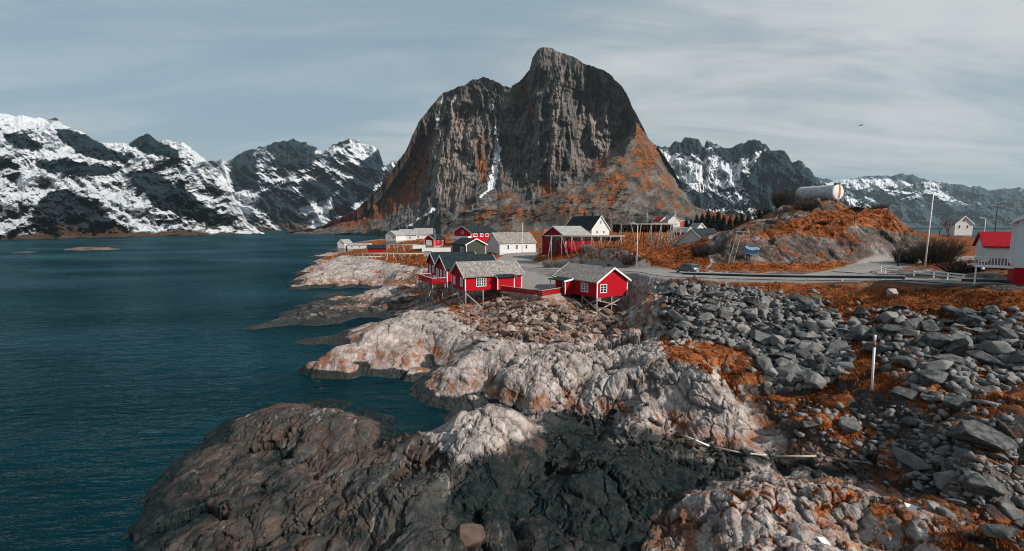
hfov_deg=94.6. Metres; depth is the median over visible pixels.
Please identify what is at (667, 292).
boulder
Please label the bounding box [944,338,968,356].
boulder
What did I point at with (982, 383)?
boulder
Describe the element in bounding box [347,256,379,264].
drying rack
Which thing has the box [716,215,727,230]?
conifer
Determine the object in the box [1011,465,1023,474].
boulder
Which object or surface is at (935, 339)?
boulder
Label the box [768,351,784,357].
boulder
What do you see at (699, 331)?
boulder
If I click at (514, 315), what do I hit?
rubble stone
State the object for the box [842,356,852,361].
boulder
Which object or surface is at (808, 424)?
boulder
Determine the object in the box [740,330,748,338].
boulder
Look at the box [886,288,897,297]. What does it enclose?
boulder
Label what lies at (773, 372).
boulder
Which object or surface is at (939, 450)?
boulder
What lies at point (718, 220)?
conifer
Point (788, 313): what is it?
boulder
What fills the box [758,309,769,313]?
boulder
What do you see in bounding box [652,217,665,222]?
house
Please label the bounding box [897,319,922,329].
boulder
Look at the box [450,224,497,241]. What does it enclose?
house
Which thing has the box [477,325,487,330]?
rubble stone
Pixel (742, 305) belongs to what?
boulder
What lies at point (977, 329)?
boulder
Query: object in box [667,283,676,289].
boulder
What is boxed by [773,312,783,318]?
boulder
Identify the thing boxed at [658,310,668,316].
boulder
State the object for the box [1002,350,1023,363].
boulder
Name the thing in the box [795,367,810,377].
boulder
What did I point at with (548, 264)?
shrub
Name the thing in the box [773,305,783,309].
boulder
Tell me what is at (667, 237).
drying rack
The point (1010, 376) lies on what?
boulder
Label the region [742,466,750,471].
boulder
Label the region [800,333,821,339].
boulder
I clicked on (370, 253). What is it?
drying rack
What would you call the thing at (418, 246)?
wall
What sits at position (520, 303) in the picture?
rubble stone
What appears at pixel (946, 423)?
boulder
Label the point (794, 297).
boulder
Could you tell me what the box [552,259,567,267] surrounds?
shrub
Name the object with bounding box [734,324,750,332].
boulder
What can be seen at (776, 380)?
boulder
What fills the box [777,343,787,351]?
boulder
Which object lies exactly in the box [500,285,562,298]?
fence
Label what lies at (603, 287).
window
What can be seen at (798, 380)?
boulder
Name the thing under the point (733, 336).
boulder
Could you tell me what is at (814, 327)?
boulder
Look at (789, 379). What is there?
boulder
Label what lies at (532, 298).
rubble stone
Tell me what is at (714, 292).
boulder
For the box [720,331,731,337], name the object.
boulder
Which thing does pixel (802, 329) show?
boulder
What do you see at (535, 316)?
rubble stone
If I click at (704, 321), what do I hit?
boulder
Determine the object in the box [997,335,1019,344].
boulder
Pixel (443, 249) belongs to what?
wall
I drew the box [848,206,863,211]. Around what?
juniper
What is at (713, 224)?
conifer
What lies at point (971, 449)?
boulder
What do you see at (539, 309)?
rubble stone
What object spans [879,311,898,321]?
boulder
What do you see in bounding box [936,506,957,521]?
boulder
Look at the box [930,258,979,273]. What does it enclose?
hedge
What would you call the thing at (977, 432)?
boulder
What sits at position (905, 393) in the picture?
boulder
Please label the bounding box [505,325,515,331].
rubble stone
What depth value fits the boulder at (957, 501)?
26.02 m
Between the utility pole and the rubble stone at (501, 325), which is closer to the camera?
the rubble stone at (501, 325)
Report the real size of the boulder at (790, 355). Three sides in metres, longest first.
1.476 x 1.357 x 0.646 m
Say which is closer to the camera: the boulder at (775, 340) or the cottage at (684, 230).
the boulder at (775, 340)
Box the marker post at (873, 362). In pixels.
[870,335,876,388]
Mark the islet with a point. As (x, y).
(91, 248)
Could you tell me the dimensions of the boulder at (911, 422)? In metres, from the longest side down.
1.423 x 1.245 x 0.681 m
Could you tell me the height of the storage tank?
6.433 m
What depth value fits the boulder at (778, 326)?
47.63 m
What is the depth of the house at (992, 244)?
59.99 m
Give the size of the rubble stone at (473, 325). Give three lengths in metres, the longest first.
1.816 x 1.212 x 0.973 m
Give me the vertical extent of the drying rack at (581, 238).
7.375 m
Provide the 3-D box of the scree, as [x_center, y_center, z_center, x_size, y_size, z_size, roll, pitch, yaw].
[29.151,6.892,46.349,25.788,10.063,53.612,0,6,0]
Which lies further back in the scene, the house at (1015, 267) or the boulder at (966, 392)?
the house at (1015, 267)
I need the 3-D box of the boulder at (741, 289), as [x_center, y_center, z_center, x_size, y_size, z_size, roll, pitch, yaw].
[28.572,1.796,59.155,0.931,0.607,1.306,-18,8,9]
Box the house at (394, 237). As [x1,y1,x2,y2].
[385,230,405,243]
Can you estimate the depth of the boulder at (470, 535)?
24.11 m
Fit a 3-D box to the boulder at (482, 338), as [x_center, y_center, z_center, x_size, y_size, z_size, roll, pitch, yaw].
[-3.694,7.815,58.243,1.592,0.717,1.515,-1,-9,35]
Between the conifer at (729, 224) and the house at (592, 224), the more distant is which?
the conifer at (729, 224)
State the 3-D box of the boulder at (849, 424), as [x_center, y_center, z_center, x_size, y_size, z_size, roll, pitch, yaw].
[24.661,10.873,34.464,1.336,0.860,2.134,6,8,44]
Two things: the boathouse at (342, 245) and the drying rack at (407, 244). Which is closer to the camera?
the drying rack at (407, 244)
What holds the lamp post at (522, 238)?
on the road at (521, 258)
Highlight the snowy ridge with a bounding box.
[0,113,266,239]
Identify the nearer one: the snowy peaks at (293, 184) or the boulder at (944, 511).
the boulder at (944, 511)
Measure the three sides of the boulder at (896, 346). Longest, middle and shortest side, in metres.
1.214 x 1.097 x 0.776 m
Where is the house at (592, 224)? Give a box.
[566,212,610,234]
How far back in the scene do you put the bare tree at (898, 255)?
80.10 m
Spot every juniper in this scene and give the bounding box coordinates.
[816,221,829,224]
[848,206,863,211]
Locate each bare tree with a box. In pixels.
[889,229,915,265]
[936,214,959,237]
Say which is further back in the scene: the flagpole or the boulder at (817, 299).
the flagpole
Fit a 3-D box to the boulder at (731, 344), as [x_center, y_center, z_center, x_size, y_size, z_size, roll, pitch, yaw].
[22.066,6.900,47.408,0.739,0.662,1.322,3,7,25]
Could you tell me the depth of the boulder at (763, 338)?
47.13 m
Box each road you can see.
[503,252,1007,284]
[835,256,974,272]
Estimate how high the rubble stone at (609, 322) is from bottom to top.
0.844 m
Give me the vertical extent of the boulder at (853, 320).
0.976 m
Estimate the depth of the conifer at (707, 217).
232.40 m
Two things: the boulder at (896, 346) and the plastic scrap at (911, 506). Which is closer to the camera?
the plastic scrap at (911, 506)
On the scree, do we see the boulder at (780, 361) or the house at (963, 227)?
the boulder at (780, 361)
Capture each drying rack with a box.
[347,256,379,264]
[355,253,383,257]
[384,253,423,263]
[393,244,423,250]
[541,235,624,259]
[612,223,676,250]
[647,228,683,247]
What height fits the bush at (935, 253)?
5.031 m
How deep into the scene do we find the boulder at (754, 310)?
51.47 m
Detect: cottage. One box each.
[674,227,690,235]
[689,223,705,227]
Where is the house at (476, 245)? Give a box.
[451,237,487,253]
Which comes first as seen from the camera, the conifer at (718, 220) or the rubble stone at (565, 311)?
the rubble stone at (565, 311)
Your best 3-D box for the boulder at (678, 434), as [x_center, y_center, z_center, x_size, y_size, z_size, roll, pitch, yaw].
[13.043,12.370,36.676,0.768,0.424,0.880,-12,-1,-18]
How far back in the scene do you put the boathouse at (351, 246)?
250.13 m
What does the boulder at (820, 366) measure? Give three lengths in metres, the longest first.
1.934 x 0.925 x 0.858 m
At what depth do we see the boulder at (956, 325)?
39.93 m
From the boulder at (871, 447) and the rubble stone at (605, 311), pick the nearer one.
the boulder at (871, 447)
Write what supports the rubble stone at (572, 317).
on the terrain at (503, 466)
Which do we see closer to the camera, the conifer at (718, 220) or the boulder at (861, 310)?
the boulder at (861, 310)
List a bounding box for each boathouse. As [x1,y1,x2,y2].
[337,239,351,253]
[347,243,371,251]
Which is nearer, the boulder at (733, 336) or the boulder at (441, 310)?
the boulder at (733, 336)
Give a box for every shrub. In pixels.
[541,259,556,267]
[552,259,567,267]
[567,257,583,263]
[580,243,595,251]
[616,254,639,264]
[687,241,717,257]
[749,207,775,218]
[767,188,801,207]
[789,199,820,210]
[865,203,889,208]
[885,248,919,263]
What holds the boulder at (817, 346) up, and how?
on the terrain at (503, 466)
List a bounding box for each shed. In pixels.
[366,245,386,252]
[540,226,591,254]
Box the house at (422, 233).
[414,228,432,238]
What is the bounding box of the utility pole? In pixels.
[994,203,1001,231]
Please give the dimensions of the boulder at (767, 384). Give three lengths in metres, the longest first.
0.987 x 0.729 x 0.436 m
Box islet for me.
[64,247,117,249]
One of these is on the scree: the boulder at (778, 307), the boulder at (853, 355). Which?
the boulder at (853, 355)
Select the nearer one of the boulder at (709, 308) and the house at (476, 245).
the boulder at (709, 308)
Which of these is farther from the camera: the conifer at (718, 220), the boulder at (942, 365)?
the conifer at (718, 220)
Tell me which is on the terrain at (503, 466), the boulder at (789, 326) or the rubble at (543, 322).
the rubble at (543, 322)
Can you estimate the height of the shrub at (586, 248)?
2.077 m
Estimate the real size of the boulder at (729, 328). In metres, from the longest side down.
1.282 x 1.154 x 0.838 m
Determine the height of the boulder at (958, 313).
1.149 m
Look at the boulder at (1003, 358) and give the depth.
35.32 m
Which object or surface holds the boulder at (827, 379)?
on the scree
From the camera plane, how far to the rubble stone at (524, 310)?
70.13 m
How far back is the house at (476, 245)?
126.81 m
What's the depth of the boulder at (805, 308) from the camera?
50.10 m
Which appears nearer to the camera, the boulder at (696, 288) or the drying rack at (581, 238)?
the boulder at (696, 288)
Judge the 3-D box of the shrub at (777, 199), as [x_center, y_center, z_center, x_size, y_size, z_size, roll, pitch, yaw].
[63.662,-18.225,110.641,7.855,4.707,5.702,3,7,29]
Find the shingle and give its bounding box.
[545,380,899,480]
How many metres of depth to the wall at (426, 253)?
151.88 m
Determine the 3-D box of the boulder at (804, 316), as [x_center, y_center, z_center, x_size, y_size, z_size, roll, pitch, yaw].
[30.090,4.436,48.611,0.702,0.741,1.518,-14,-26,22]
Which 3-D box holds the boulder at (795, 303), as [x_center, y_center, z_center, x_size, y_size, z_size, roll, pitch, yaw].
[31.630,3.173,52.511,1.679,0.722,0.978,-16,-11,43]
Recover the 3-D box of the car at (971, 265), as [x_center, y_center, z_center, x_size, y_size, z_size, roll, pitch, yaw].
[58.255,-1.334,57.146,4.361,1.583,1.860,2,6,22]
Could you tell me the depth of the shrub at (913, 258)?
83.66 m
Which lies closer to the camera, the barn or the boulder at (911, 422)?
the boulder at (911, 422)
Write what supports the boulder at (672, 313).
on the terrain at (503, 466)
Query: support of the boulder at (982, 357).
on the terrain at (503, 466)
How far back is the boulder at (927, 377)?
34.07 m
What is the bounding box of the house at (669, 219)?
[663,215,679,229]
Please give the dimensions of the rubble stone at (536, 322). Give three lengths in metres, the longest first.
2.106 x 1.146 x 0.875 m
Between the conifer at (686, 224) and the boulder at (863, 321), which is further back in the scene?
the conifer at (686, 224)
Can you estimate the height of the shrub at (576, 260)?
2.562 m
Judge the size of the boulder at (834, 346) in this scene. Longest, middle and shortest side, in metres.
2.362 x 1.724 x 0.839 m
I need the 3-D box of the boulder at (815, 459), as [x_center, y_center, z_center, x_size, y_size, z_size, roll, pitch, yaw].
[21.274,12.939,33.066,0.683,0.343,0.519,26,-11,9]
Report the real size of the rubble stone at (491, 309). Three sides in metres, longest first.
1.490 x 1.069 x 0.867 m
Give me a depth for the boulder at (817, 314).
48.45 m
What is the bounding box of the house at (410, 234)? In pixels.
[399,229,416,240]
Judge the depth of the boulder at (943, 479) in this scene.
27.71 m
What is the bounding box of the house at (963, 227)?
[941,216,974,236]
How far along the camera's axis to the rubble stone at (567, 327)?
64.86 m
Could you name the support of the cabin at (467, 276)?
on the terrain at (503, 466)
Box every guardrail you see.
[682,272,904,280]
[880,265,966,279]
[961,279,1010,283]
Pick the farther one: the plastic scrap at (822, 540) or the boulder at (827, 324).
the boulder at (827, 324)
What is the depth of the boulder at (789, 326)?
47.60 m
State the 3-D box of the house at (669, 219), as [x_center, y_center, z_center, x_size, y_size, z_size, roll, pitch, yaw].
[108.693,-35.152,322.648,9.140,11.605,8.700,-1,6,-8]
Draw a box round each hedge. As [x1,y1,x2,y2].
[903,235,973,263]
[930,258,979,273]
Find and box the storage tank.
[795,183,843,201]
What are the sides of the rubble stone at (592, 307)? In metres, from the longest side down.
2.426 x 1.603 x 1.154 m
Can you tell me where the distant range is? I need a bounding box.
[817,173,1023,227]
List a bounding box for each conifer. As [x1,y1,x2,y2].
[683,217,688,226]
[699,213,706,227]
[704,210,710,227]
[708,214,718,231]
[715,210,721,230]
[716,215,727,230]
[726,217,732,229]
[730,214,740,229]
[738,213,744,225]
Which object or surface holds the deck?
on the terrain at (503, 466)
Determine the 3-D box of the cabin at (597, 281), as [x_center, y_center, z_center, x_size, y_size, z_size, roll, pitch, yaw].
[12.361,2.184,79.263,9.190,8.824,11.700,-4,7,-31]
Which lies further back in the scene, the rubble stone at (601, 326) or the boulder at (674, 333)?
the rubble stone at (601, 326)
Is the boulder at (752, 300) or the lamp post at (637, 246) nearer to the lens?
the boulder at (752, 300)
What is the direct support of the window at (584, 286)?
in the cabin at (597, 281)
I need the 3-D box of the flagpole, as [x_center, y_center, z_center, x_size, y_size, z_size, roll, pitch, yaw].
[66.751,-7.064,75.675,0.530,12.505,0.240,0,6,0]
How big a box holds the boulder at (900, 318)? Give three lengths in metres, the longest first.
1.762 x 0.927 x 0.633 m
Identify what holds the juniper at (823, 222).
on the terrain at (503, 466)
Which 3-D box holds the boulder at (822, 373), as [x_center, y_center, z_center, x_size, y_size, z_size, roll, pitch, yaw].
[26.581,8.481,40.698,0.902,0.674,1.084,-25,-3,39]
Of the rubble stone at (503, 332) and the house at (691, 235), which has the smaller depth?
the rubble stone at (503, 332)
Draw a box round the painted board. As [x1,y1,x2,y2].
[744,245,759,259]
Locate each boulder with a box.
[437,307,446,313]
[456,523,485,548]
[475,336,487,341]
[559,415,567,419]
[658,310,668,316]
[661,290,672,294]
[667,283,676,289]
[667,309,682,318]
[667,327,683,340]
[673,432,683,437]
[676,286,687,295]
[676,321,693,327]
[681,315,695,322]
[684,439,695,446]
[690,325,697,330]
[691,284,700,291]
[693,326,707,336]
[699,313,712,320]
[700,320,709,324]
[702,305,718,311]
[703,289,722,296]
[706,299,715,303]
[709,443,718,451]
[719,305,728,319]
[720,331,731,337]
[723,325,734,332]
[724,337,733,342]
[728,334,737,338]
[728,341,735,346]
[731,309,741,315]
[731,316,742,320]
[733,461,739,466]
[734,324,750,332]
[737,287,744,292]
[738,303,746,308]
[739,341,751,350]
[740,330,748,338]
[741,310,758,321]
[741,449,750,455]
[742,296,765,305]
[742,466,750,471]
[746,308,757,313]
[749,330,771,345]
[753,304,767,309]
[754,325,769,332]
[756,355,773,371]
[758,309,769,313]
[761,296,769,305]
[764,368,777,376]
[764,381,773,388]
[765,291,774,297]
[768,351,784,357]
[769,348,778,352]
[770,335,787,345]
[771,377,780,383]
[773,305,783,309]
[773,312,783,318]
[774,324,782,329]
[775,357,788,366]
[775,363,801,376]
[777,328,791,337]
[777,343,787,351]
[781,371,797,386]
[783,324,794,330]
[784,352,795,358]
[785,310,791,316]
[786,338,800,342]
[788,293,804,300]
[788,301,800,306]
[792,317,801,323]
[792,326,806,336]
[793,340,813,358]
[795,304,812,313]
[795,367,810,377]
[795,378,801,383]
[796,322,807,330]
[797,321,822,334]
[798,297,815,304]
[798,342,824,351]
[798,421,818,427]
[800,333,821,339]
[801,314,807,319]
[801,378,826,388]
[802,358,816,369]
[805,371,826,388]
[810,294,824,306]
[810,470,821,478]
[811,457,819,462]
[813,312,826,316]
[814,354,832,363]
[815,362,826,373]
[815,370,826,376]
[818,319,835,330]
[823,377,830,384]
[825,376,835,382]
[826,308,837,312]
[826,339,847,354]
[835,328,848,332]
[835,353,856,362]
[837,362,853,368]
[838,416,861,432]
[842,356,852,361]
[848,316,861,324]
[849,324,870,341]
[854,306,869,315]
[858,318,870,324]
[860,343,893,352]
[864,442,879,452]
[877,323,908,333]
[879,307,888,311]
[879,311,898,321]
[880,367,887,371]
[884,342,900,350]
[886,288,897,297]
[887,386,919,400]
[889,356,916,368]
[892,447,932,469]
[893,305,908,308]
[895,315,906,323]
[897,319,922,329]
[898,350,911,354]
[900,417,927,426]
[902,329,919,335]
[910,346,918,351]
[911,364,924,369]
[912,318,921,322]
[912,480,924,491]
[916,359,925,362]
[916,369,947,385]
[917,332,953,346]
[920,393,933,402]
[921,319,939,331]
[924,360,953,370]
[926,391,942,397]
[926,500,939,511]
[932,353,967,365]
[932,488,939,493]
[933,414,940,421]
[933,447,949,453]
[933,470,955,488]
[936,318,955,324]
[936,321,944,326]
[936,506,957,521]
[940,305,959,316]
[941,421,951,428]
[942,395,979,410]
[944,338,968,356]
[944,498,966,505]
[945,419,1018,450]
[946,456,960,465]
[948,327,958,331]
[948,369,957,377]
[950,323,965,329]
[950,333,972,347]
[952,363,973,371]
[952,388,974,398]
[954,307,978,317]
[954,448,970,457]
[956,314,987,325]
[959,446,975,451]
[963,371,970,376]
[963,468,979,477]
[965,473,1003,495]
[966,350,1010,369]
[967,312,982,315]
[969,327,985,331]
[970,497,980,505]
[973,387,981,393]
[975,335,986,340]
[975,341,1014,353]
[975,380,991,385]
[978,329,998,336]
[978,524,1020,539]
[980,386,996,392]
[981,305,998,314]
[984,451,1010,462]
[988,422,996,426]
[990,325,1018,338]
[996,413,1004,419]
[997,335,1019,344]
[997,500,1023,520]
[998,320,1011,328]
[998,355,1010,362]
[998,383,1011,389]
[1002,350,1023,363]
[1005,371,1017,383]
[1009,316,1023,320]
[1010,364,1023,372]
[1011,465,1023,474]
[1011,496,1023,508]
[1013,343,1022,348]
[1014,517,1023,527]
[1017,332,1023,338]
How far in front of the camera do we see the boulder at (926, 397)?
33.43 m
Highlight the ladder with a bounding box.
[728,231,749,262]
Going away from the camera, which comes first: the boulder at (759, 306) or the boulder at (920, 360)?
the boulder at (920, 360)
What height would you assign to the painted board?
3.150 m
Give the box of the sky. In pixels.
[0,0,1023,190]
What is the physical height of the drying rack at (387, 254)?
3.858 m
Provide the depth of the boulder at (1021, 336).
36.59 m
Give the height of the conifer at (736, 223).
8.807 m
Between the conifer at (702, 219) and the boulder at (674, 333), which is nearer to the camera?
the boulder at (674, 333)
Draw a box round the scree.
[638,278,1023,549]
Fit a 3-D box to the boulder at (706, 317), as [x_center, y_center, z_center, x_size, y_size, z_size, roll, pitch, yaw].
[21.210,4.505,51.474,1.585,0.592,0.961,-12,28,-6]
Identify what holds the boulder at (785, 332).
on the terrain at (503, 466)
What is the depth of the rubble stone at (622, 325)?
62.61 m
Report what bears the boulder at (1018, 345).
on the terrain at (503, 466)
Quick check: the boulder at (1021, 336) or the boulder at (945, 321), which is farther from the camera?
the boulder at (945, 321)
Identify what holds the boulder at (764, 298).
on the scree
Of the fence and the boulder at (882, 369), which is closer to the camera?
the boulder at (882, 369)
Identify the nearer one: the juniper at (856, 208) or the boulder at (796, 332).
the boulder at (796, 332)
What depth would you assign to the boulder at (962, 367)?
35.23 m
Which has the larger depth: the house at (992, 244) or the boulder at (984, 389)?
the house at (992, 244)
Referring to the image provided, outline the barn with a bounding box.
[486,232,536,254]
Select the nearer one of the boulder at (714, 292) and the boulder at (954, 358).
the boulder at (954, 358)
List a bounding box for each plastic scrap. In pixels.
[817,537,830,544]
[904,502,920,509]
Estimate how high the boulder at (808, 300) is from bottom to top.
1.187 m
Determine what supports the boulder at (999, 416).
on the terrain at (503, 466)
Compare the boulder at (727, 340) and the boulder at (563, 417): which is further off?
the boulder at (727, 340)
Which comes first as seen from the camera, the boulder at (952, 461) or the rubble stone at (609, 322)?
the boulder at (952, 461)
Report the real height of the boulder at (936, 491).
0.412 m
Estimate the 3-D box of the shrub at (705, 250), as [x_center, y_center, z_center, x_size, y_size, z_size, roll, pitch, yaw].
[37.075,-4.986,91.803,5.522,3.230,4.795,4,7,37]
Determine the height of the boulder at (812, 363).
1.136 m
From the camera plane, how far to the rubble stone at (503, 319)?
69.28 m
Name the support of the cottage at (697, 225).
on the terrain at (503, 466)
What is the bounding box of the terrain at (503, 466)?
[121,198,1023,550]
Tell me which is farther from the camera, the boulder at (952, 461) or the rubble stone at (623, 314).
the rubble stone at (623, 314)
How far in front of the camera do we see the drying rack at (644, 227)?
112.19 m
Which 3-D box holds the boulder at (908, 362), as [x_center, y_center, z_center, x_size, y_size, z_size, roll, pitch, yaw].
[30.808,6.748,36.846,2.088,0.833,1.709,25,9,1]
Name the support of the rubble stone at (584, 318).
on the terrain at (503, 466)
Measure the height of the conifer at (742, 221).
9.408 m
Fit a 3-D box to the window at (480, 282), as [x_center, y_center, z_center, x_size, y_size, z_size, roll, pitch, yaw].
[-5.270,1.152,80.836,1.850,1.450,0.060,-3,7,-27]
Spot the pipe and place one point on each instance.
(817, 455)
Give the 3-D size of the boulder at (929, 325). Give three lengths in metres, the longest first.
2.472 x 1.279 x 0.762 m
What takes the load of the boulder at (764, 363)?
on the scree
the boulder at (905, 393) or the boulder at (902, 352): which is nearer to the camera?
the boulder at (905, 393)
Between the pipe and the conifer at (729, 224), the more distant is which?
the conifer at (729, 224)
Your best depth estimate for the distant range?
4023.34 m
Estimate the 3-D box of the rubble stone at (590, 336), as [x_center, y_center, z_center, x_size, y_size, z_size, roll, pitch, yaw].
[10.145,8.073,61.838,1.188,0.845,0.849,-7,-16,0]
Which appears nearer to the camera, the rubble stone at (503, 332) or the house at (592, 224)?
the rubble stone at (503, 332)
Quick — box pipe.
[684,435,865,462]
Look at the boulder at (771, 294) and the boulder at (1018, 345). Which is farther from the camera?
the boulder at (771, 294)
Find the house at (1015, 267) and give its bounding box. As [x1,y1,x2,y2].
[973,214,1023,285]
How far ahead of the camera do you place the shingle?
34.91 m
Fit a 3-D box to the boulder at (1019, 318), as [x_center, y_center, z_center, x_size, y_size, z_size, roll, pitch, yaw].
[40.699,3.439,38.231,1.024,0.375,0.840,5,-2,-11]
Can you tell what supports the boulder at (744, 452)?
on the terrain at (503, 466)
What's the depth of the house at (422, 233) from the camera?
252.72 m
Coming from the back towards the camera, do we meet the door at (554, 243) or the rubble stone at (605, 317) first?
the door at (554, 243)
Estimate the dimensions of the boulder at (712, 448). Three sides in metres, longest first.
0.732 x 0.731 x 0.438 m
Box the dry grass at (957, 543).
[332,201,1023,550]
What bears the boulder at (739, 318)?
on the terrain at (503, 466)
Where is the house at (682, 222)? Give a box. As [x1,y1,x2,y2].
[680,220,684,226]
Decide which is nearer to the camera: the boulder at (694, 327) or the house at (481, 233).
the boulder at (694, 327)
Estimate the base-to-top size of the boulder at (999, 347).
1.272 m
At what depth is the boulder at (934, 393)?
33.39 m
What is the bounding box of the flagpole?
[924,192,933,266]
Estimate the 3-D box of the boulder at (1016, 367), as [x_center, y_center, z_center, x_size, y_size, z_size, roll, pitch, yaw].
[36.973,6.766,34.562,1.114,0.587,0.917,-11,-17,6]
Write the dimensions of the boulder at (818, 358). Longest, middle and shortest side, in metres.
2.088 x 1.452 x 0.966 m
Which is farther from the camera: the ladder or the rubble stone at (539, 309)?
the ladder
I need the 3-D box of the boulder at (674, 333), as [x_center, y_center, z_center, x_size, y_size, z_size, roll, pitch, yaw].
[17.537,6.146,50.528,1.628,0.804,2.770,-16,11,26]
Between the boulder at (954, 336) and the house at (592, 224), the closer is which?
the boulder at (954, 336)
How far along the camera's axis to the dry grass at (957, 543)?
42.89 m
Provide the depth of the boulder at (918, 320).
42.89 m
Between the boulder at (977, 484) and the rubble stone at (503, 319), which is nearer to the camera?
the boulder at (977, 484)
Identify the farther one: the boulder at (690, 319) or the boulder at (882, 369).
the boulder at (690, 319)
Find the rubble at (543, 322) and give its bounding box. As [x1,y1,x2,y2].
[443,295,661,359]
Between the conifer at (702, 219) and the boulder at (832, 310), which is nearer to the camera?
the boulder at (832, 310)
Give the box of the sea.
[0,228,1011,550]
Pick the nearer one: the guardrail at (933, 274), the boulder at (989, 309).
the boulder at (989, 309)
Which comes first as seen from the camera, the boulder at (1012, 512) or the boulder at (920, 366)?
the boulder at (1012, 512)
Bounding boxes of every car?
[675,263,701,271]
[967,258,1008,270]
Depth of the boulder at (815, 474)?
31.16 m
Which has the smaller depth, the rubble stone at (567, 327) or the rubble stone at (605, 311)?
the rubble stone at (567, 327)
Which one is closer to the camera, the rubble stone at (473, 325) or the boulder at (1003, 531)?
the boulder at (1003, 531)
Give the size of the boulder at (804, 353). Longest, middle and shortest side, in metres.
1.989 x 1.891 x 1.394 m
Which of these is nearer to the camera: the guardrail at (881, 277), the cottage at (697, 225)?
the guardrail at (881, 277)
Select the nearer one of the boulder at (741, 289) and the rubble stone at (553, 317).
the boulder at (741, 289)
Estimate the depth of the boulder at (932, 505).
24.73 m
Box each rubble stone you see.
[470,322,479,328]
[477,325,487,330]
[488,306,495,312]
[490,302,497,307]
[496,322,505,328]
[499,328,511,336]
[500,316,507,322]
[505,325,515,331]
[511,312,518,319]
[515,300,526,307]
[522,307,527,313]
[528,295,536,302]
[530,319,543,324]
[531,315,543,319]
[533,306,544,312]
[549,313,557,322]
[551,302,559,305]
[556,334,568,340]
[557,304,567,310]
[560,324,571,330]
[561,308,568,314]
[569,315,579,320]
[571,299,581,307]
[572,332,579,337]
[580,316,589,322]
[585,334,593,339]
[591,302,598,311]
[595,323,606,329]
[601,307,613,314]
[602,315,610,320]
[605,320,613,325]
[612,328,620,337]
[617,312,628,316]
[617,321,626,329]
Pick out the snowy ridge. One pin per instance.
(58, 179)
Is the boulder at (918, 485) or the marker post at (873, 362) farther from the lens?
the marker post at (873, 362)
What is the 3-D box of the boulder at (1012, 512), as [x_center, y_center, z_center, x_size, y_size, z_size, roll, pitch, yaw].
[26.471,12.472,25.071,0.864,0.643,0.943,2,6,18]
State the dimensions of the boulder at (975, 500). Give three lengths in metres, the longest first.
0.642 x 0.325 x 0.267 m
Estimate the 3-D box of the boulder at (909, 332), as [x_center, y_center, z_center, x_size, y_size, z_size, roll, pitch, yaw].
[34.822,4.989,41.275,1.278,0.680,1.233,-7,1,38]
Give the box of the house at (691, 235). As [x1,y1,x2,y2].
[672,228,718,245]
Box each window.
[476,278,485,286]
[581,282,587,291]
[600,284,606,292]
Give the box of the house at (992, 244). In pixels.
[972,232,1010,270]
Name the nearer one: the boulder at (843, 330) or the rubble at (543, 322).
the boulder at (843, 330)
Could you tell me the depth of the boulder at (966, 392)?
33.13 m
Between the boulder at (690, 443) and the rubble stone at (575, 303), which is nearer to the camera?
the boulder at (690, 443)
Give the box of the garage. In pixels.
[423,234,445,247]
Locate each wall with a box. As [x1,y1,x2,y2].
[413,245,424,248]
[422,247,450,251]
[424,251,431,256]
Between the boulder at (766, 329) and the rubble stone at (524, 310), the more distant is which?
the rubble stone at (524, 310)
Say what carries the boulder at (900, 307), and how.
on the terrain at (503, 466)
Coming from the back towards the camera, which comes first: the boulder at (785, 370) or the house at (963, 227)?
the house at (963, 227)
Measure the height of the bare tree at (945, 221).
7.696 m
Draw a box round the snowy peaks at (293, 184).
[208,138,397,230]
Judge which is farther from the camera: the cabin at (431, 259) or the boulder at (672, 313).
the cabin at (431, 259)
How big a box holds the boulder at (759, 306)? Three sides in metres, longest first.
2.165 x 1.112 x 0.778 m
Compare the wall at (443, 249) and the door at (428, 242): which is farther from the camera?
the door at (428, 242)
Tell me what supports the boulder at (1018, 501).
on the terrain at (503, 466)
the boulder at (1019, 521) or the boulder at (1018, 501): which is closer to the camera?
the boulder at (1019, 521)
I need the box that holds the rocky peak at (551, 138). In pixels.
[287,47,750,235]
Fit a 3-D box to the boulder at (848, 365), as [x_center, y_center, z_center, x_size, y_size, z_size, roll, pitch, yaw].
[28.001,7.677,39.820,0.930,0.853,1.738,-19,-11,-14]
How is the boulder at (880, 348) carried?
on the terrain at (503, 466)
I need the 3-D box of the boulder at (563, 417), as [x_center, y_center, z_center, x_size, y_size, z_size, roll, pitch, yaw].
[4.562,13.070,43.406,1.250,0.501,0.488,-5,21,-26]
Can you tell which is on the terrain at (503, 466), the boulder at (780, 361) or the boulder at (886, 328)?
the boulder at (886, 328)
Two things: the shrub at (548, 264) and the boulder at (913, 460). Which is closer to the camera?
the boulder at (913, 460)
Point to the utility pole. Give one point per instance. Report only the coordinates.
(997, 206)
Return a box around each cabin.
[425,251,475,292]
[434,254,495,299]
[449,259,524,310]
[548,262,630,311]
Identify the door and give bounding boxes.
[426,240,431,245]
[550,241,556,252]
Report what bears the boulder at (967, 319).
on the terrain at (503, 466)
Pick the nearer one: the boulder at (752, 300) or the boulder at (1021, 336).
the boulder at (1021, 336)
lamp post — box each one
[522,223,522,253]
[635,223,637,269]
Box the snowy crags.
[657,137,870,219]
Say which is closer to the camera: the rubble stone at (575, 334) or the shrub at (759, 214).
the rubble stone at (575, 334)
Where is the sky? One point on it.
(935, 88)

